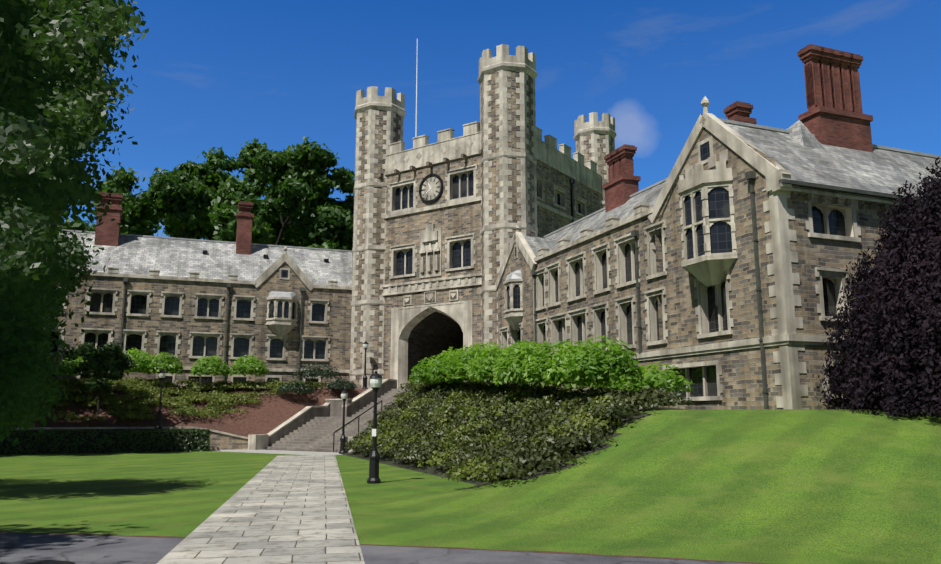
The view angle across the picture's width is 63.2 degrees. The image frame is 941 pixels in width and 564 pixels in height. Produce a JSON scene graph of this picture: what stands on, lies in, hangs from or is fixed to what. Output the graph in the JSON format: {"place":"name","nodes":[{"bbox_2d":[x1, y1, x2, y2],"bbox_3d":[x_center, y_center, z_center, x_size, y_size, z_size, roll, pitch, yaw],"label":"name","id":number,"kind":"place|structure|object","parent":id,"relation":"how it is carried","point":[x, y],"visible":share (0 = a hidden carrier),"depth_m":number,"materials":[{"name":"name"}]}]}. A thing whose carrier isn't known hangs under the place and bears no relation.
{"place":"outdoors","nodes":[
{"label":"outdoors","id":0,"kind":"place"},
{"bbox_2d":[5,385,366,449],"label":"slope","id":1,"kind":"structure","parent":0,"point":[234,430],"depth_m":41.28,"materials":[{"name":"soil"}]},
{"bbox_2d":[65,341,139,414],"bbox_3d":[-19.330,5.055,39.539,3.356,4.173,4.092,0,-10,2],"label":"tree","id":2,"kind":"object","parent":1,"relation":"on","point":[98,364],"visible":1,"depth_m":39.49,"materials":[{"name":"green plant"}]},
{"bbox_2d":[155,369,165,429],"bbox_3d":[-15.937,6.011,39.312,0.380,3.100,0.380,0,-10,2],"label":"lamp post","id":3,"kind":"object","parent":1,"relation":"on","point":[162,375],"visible":1,"depth_m":39.19,"materials":[{"name":"black metal"}]},
{"bbox_2d":[57,348,268,376],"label":"tall shrub","id":4,"kind":"object","parent":1,"relation":"on","point":[214,367],"visible":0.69,"depth_m":44.59,"materials":[{"name":"green plant"}]},
{"bbox_2d":[13,376,327,420],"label":"shrub","id":5,"kind":"object","parent":1,"relation":"on","point":[135,387],"visible":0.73,"depth_m":42.02,"materials":[{"name":"green plant"}]},
{"bbox_2d":[277,362,356,393],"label":"shrubs","id":6,"kind":"object","parent":1,"relation":"on","point":[326,373],"visible":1,"depth_m":45.80,"materials":[{"name":"green plant"}]},
{"bbox_2d":[362,341,368,388],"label":"lamp post","id":7,"kind":"object","parent":1,"relation":"on","point":[365,345],"depth_m":47.92,"materials":[{"name":"black metal"}]},
{"bbox_2d":[0,449,940,563],"bbox_3d":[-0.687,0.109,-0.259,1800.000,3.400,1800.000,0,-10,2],"label":"ground","id":8,"kind":"structure","parent":0,"point":[247,506],"depth_m":13.37,"materials":[{"name":"green plant"}]},
{"bbox_2d":[31,218,110,334],"bbox_3d":[-23.925,2.267,35.762,13.912,12.010,11.866,0,-10,2],"label":"tree","id":9,"kind":"object","parent":8,"relation":"on","point":[73,250],"visible":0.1,"depth_m":34.50,"materials":[{"name":"green plant"}]},
{"bbox_2d":[0,0,148,444],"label":"tree","id":10,"kind":"object","parent":8,"relation":"on","point":[57,91],"visible":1,"depth_m":15.09,"materials":[{"name":"green plant"}]},
{"bbox_2d":[61,211,95,231],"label":"tree","id":11,"kind":"object","parent":8,"relation":"on","point":[82,225],"visible":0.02,"depth_m":84.81,"materials":[{"name":"green plant"}]},
{"bbox_2d":[0,429,210,453],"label":"hedge","id":12,"kind":"object","parent":8,"relation":"on","point":[80,442],"depth_m":37.14,"materials":[{"name":"green plant"}]},
{"bbox_2d":[42,192,351,398],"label":"building wing","id":13,"kind":"structure","parent":8,"relation":"on","point":[282,312],"depth_m":48.43,"materials":[{"name":"grey stone"}]},
{"bbox_2d":[85,136,354,250],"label":"tree","id":14,"kind":"object","parent":8,"relation":"on","point":[298,207],"visible":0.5,"depth_m":66.96,"materials":[{"name":"green plant"}]},
{"bbox_2d":[248,379,410,452],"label":"arch steps","id":15,"kind":"structure","parent":8,"relation":"on","point":[313,428],"depth_m":41.97,"materials":[{"name":"stone"}]},
{"bbox_2d":[339,389,347,453],"bbox_3d":[-6.041,6.646,36.409,0.380,3.100,0.380,0,-10,2],"label":"lamp post","id":16,"kind":"object","parent":8,"relation":"on","point":[344,394],"visible":0.98,"depth_m":36.31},
{"bbox_2d":[367,371,381,483],"bbox_3d":[-2.633,3.994,21.058,0.380,3.100,0.380,0,-10,2],"label":"lamp post","id":17,"kind":"object","parent":8,"relation":"on","point":[375,384],"depth_m":20.94,"materials":[{"name":"black metal"}]},
{"bbox_2d":[495,44,940,409],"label":"building wing","id":18,"kind":"structure","parent":8,"relation":"on","point":[712,267],"depth_m":26.93,"materials":[{"name":"beige stone"}]},
{"bbox_2d":[349,38,615,388],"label":"tower","id":19,"kind":"structure","parent":0,"point":[439,221],"depth_m":48.41,"materials":[{"name":"stone"}]},
{"bbox_2d":[62,0,940,239],"label":"sky","id":20,"kind":"structure","parent":0,"point":[226,74],"materials":[{"name":"blue"}]},
{"bbox_2d":[343,391,940,561],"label":"lawn bank","id":21,"kind":"structure","parent":0,"point":[838,482],"depth_m":14.61,"materials":[{"name":"green plant"}]},
{"bbox_2d":[344,378,695,482],"bbox_3d":[0.031,4.701,28.773,8.585,3.879,23.677,4,-11,-21],"label":"groundcover shrub","id":22,"kind":"object","parent":21,"relation":"on","point":[539,457],"visible":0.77,"depth_m":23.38,"materials":[{"name":"green plant"}]},
{"bbox_2d":[409,335,694,394],"bbox_3d":[2.578,3.479,30.426,6.201,2.366,17.257,4,-11,-22],"label":"tall shrub row","id":23,"kind":"object","parent":21,"relation":"on","point":[584,365],"visible":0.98,"depth_m":25.38,"materials":[{"name":"green plant"}]},
{"bbox_2d":[815,156,940,416],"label":"copper beech tree","id":24,"kind":"object","parent":21,"relation":"on","point":[893,323],"visible":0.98,"depth_m":19.44,"materials":[{"name":"purple plant"}]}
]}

